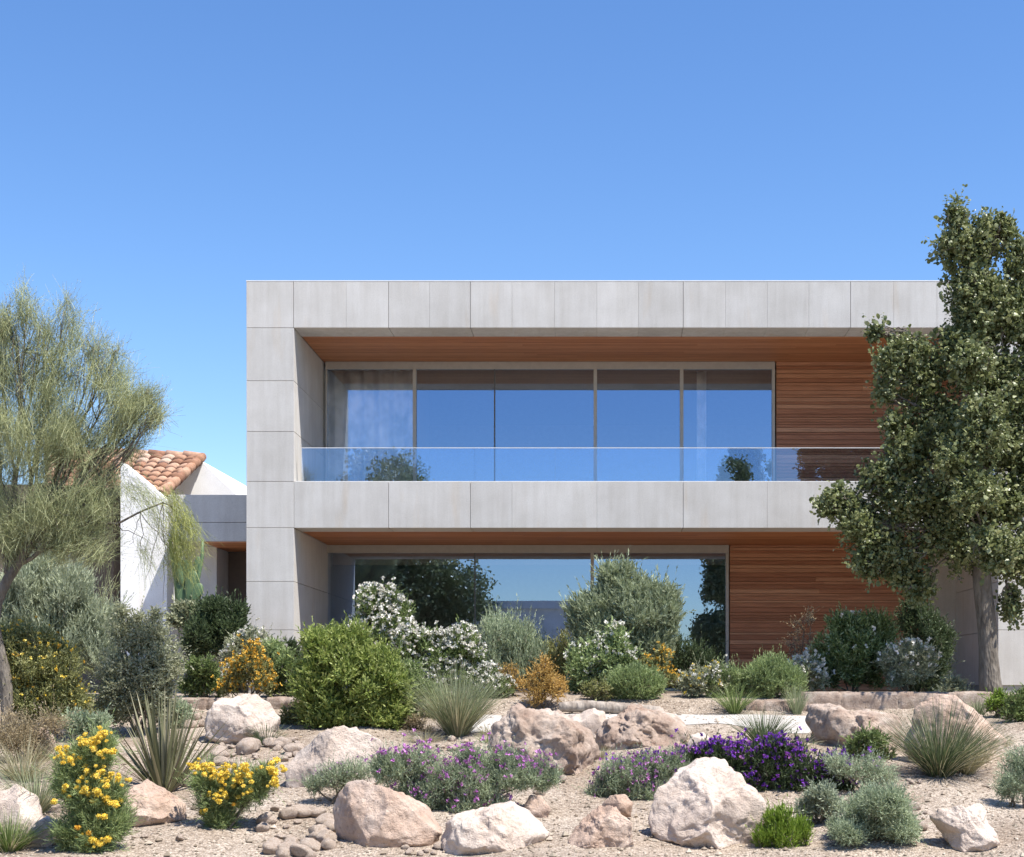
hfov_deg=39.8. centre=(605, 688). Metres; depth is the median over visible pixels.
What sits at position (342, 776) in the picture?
lavender
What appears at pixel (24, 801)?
boulder
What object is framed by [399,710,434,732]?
dry shrub
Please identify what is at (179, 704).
herb mound
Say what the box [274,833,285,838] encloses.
stone
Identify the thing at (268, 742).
stone
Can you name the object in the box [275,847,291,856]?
stone
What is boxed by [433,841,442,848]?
stone
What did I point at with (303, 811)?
stone
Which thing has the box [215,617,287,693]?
flowering shrub
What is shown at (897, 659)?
flowering shrub
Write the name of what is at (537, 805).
boulder
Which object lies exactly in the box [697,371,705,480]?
curtain
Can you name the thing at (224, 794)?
yellow flower
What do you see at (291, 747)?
stone
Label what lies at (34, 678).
yellow shrub
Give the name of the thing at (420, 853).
stone
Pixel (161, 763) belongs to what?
yucca
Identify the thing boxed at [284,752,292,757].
stone
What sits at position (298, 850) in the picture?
stone
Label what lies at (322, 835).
stone
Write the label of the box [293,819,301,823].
stone
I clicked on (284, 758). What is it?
stone
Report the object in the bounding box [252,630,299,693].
rounded shrub
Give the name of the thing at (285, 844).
stone
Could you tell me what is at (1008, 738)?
grass clump
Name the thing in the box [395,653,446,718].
rounded shrub
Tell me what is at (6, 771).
grass clump
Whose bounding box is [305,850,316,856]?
stone
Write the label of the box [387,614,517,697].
flowering shrub
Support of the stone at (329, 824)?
on the ground
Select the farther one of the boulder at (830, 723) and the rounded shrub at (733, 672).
the rounded shrub at (733, 672)
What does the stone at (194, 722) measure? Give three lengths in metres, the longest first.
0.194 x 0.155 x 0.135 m
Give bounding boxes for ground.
[0,693,1023,856]
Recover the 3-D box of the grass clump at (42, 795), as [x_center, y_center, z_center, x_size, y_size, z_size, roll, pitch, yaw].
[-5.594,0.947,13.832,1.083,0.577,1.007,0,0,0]
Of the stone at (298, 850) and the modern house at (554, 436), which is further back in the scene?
the modern house at (554, 436)
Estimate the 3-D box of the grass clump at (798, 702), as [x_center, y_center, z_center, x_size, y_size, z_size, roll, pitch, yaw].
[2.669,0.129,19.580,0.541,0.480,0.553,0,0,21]
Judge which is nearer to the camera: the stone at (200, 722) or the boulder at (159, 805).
the boulder at (159, 805)
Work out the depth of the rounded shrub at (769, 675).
20.11 m
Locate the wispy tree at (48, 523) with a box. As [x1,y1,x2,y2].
[0,265,222,734]
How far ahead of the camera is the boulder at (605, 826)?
12.66 m
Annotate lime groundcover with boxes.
[745,794,815,847]
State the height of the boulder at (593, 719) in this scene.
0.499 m
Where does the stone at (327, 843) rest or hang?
on the ground
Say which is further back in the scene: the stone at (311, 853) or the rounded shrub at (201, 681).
the rounded shrub at (201, 681)
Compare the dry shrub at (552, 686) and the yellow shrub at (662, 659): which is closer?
the dry shrub at (552, 686)
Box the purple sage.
[674,727,862,791]
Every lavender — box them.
[296,750,371,803]
[359,728,564,813]
[572,734,692,801]
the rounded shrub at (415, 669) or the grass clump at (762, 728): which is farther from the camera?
the rounded shrub at (415, 669)
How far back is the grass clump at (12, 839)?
12.59 m
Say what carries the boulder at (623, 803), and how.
on the ground
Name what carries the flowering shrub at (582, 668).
on the ground
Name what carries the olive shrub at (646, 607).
on the ground
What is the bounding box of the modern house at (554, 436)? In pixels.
[168,280,1023,692]
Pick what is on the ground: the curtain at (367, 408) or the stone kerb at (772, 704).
the stone kerb at (772, 704)
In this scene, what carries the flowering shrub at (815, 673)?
on the ground
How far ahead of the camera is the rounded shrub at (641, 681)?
19.97 m
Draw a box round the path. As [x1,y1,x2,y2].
[469,713,810,732]
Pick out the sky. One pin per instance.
(162, 157)
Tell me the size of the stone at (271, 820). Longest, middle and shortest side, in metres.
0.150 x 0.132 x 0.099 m
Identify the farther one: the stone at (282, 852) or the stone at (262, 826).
the stone at (262, 826)
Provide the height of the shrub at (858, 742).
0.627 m
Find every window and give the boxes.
[325,362,774,480]
[327,545,728,690]
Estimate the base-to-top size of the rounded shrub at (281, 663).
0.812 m
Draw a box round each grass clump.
[0,725,63,781]
[0,762,58,812]
[0,806,56,852]
[42,731,72,764]
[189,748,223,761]
[238,717,289,744]
[399,658,519,736]
[400,727,444,742]
[473,720,495,734]
[473,730,488,742]
[595,741,614,758]
[704,676,764,713]
[724,704,801,745]
[773,727,826,748]
[782,683,814,714]
[864,687,1023,777]
[938,716,1015,774]
[963,697,989,715]
[999,732,1021,746]
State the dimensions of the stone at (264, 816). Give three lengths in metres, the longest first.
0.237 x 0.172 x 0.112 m
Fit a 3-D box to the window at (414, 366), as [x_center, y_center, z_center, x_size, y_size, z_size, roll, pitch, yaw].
[-1.046,-4.840,26.518,8.440,2.616,0.106,0,0,0]
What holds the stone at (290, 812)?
on the ground
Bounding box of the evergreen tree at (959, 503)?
[809,184,1023,694]
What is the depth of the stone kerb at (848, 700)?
19.75 m
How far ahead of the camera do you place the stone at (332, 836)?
12.95 m
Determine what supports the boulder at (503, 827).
on the ground
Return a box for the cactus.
[170,539,203,603]
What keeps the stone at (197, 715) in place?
on the ground
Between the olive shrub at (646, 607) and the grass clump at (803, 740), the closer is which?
the grass clump at (803, 740)
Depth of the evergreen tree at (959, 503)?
20.06 m
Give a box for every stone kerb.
[178,697,217,709]
[266,696,300,708]
[559,700,660,713]
[745,699,806,711]
[801,691,992,709]
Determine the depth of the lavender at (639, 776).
14.82 m
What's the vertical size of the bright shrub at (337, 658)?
1.618 m
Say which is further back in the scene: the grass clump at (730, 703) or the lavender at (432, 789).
the grass clump at (730, 703)
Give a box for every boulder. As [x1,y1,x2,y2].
[0,784,43,827]
[23,816,59,847]
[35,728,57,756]
[124,779,186,826]
[204,693,279,743]
[284,725,384,787]
[332,780,441,847]
[441,801,549,854]
[487,703,599,774]
[523,794,550,817]
[568,805,633,848]
[570,708,606,736]
[595,703,688,749]
[602,794,633,816]
[648,757,767,848]
[687,732,709,747]
[805,703,905,752]
[904,694,1006,765]
[929,803,999,852]
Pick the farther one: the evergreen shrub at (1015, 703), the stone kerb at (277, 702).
the stone kerb at (277, 702)
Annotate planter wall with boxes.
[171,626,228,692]
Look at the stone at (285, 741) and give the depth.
16.89 m
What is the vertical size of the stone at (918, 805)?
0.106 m
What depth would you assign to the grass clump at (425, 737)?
17.41 m
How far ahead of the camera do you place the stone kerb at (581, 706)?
19.37 m
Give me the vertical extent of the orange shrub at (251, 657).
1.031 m
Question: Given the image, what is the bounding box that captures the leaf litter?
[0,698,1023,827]
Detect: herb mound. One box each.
[155,696,203,728]
[278,699,306,724]
[578,673,616,701]
[784,775,846,823]
[817,740,903,791]
[819,772,931,848]
[931,672,978,691]
[986,741,1023,807]
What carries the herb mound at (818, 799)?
on the ground
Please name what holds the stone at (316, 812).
on the ground
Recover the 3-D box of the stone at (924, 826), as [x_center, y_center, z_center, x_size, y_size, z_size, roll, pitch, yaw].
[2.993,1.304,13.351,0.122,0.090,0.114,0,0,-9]
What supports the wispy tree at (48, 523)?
on the ground
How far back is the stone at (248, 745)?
16.54 m
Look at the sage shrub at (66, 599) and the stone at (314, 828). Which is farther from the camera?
the sage shrub at (66, 599)
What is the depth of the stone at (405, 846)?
12.68 m
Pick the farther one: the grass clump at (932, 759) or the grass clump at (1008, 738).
the grass clump at (1008, 738)
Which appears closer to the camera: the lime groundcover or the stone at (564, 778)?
the lime groundcover
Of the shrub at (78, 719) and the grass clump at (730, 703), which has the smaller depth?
the shrub at (78, 719)
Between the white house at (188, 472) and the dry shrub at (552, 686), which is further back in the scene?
the white house at (188, 472)
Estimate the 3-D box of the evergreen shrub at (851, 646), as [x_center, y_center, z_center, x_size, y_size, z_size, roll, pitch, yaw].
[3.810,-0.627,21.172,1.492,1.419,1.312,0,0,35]
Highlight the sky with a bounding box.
[0,0,1023,485]
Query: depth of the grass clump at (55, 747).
16.00 m
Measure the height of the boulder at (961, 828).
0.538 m
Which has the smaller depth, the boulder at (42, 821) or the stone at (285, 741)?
the boulder at (42, 821)
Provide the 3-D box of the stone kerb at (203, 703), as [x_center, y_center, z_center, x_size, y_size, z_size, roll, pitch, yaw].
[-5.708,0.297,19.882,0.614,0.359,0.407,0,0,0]
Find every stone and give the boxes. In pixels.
[175,834,183,840]
[184,719,197,727]
[190,711,201,720]
[196,719,204,726]
[210,745,227,757]
[213,756,227,765]
[235,737,260,754]
[255,822,269,831]
[256,812,272,822]
[258,731,279,740]
[262,737,275,746]
[262,837,283,854]
[267,815,276,824]
[270,740,283,748]
[270,806,279,811]
[272,745,281,750]
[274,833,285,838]
[275,736,291,745]
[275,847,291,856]
[277,842,289,847]
[278,755,288,761]
[278,806,297,819]
[282,743,303,752]
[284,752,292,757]
[285,837,299,843]
[289,843,311,856]
[292,804,311,817]
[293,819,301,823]
[300,837,322,851]
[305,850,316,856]
[308,824,326,833]
[308,827,329,839]
[310,807,326,817]
[315,814,333,823]
[316,829,336,842]
[321,838,335,849]
[323,820,335,831]
[327,833,337,839]
[401,844,408,849]
[412,736,422,742]
[417,851,423,855]
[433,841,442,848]
[447,735,455,741]
[559,775,566,782]
[909,801,921,810]
[918,822,927,830]
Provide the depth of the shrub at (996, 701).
19.13 m
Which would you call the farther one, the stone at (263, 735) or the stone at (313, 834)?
the stone at (263, 735)
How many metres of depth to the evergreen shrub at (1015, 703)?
18.49 m
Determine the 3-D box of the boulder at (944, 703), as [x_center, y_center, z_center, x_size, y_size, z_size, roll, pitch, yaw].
[4.125,0.563,16.487,1.142,1.019,0.780,0,0,-41]
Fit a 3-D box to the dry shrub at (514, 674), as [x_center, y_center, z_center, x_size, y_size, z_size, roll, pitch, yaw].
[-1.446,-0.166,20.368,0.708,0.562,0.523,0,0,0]
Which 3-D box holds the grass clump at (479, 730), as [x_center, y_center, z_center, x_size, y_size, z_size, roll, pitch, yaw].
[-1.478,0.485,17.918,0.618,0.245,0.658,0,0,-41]
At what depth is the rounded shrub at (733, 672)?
20.23 m
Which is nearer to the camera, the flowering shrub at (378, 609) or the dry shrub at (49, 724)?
the dry shrub at (49, 724)
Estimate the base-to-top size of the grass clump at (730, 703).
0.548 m
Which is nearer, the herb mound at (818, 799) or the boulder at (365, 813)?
the boulder at (365, 813)
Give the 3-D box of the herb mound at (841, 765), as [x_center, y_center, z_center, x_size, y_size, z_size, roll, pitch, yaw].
[2.654,0.855,14.689,0.902,0.684,0.627,0,0,-24]
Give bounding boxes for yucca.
[85,682,235,792]
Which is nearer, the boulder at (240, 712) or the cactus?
the boulder at (240, 712)
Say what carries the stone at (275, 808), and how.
on the ground
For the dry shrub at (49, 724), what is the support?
on the ground
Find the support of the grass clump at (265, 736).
on the ground
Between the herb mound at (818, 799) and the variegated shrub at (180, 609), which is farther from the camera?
the variegated shrub at (180, 609)
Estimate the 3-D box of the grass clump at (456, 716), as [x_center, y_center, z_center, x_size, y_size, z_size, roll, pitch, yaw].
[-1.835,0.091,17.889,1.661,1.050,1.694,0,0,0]
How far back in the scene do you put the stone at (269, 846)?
12.74 m
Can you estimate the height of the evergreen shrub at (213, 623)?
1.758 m
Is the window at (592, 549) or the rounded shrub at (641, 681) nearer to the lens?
the rounded shrub at (641, 681)
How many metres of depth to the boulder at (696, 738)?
16.88 m
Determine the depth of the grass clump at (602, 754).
16.49 m
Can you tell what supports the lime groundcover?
on the ground
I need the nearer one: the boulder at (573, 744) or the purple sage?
the purple sage
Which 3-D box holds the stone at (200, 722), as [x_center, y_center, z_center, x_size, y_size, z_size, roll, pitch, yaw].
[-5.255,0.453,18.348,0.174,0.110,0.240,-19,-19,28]
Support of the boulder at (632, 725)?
on the ground
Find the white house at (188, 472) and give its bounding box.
[0,446,245,692]
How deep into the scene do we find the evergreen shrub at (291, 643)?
21.75 m
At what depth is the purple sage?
14.89 m
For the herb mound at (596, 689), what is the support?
on the ground
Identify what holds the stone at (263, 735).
on the ground
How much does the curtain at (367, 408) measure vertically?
2.516 m
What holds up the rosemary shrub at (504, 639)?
on the ground
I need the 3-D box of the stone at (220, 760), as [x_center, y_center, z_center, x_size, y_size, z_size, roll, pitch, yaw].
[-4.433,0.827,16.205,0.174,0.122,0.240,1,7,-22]
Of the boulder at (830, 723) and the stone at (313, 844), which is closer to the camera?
the stone at (313, 844)
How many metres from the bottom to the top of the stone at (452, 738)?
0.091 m
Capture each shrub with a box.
[0,550,133,681]
[0,605,106,729]
[0,684,89,761]
[57,703,115,740]
[83,595,198,735]
[163,594,198,692]
[173,584,254,692]
[175,651,227,697]
[211,633,282,697]
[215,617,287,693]
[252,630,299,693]
[261,648,301,696]
[277,610,421,731]
[283,636,303,659]
[343,576,425,660]
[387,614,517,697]
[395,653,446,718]
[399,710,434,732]
[472,592,549,689]
[498,660,529,695]
[514,650,570,708]
[528,626,571,685]
[558,549,695,676]
[562,615,647,693]
[601,656,672,700]
[638,641,680,693]
[660,624,727,692]
[670,650,730,697]
[701,653,752,696]
[738,644,808,698]
[777,606,823,656]
[787,644,834,691]
[805,600,907,691]
[839,719,898,766]
[870,635,942,690]
[892,590,961,691]
[977,687,1009,717]
[999,682,1023,721]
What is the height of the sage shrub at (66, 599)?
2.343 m
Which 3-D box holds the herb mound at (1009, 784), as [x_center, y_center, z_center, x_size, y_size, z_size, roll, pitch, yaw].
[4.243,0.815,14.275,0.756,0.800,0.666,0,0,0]
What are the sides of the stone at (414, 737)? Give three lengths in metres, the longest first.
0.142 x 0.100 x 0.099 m
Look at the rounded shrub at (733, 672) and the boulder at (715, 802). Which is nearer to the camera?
the boulder at (715, 802)
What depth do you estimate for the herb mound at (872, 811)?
12.77 m
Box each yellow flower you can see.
[32,706,146,854]
[173,747,297,829]
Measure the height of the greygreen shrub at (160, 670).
1.810 m
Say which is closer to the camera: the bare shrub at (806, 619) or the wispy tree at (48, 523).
the wispy tree at (48, 523)
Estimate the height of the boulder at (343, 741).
0.836 m
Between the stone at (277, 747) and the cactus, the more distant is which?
the cactus
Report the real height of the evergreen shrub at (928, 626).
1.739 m
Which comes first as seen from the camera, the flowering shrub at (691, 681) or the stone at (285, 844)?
the stone at (285, 844)
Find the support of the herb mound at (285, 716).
on the ground
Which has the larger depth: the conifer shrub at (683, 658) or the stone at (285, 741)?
the conifer shrub at (683, 658)
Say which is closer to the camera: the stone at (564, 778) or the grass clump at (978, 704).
the stone at (564, 778)
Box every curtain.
[328,370,412,480]
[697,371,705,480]
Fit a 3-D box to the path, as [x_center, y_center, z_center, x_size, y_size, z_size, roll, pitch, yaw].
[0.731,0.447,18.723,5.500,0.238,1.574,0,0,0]
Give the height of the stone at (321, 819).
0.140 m
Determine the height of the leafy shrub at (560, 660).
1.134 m
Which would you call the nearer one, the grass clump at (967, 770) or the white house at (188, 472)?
the grass clump at (967, 770)
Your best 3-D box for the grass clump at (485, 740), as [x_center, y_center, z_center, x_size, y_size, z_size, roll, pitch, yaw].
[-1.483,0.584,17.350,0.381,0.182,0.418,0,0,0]
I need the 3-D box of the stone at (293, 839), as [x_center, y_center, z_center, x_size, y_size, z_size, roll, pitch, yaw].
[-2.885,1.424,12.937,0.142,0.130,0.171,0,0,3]
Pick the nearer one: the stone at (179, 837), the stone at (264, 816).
the stone at (179, 837)
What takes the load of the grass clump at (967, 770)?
on the ground
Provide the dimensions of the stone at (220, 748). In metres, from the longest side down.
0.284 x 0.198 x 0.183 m
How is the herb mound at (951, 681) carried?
on the ground
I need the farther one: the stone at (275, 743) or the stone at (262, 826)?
the stone at (275, 743)
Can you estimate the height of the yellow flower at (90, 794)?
1.399 m
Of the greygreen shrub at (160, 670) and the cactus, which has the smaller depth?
the greygreen shrub at (160, 670)

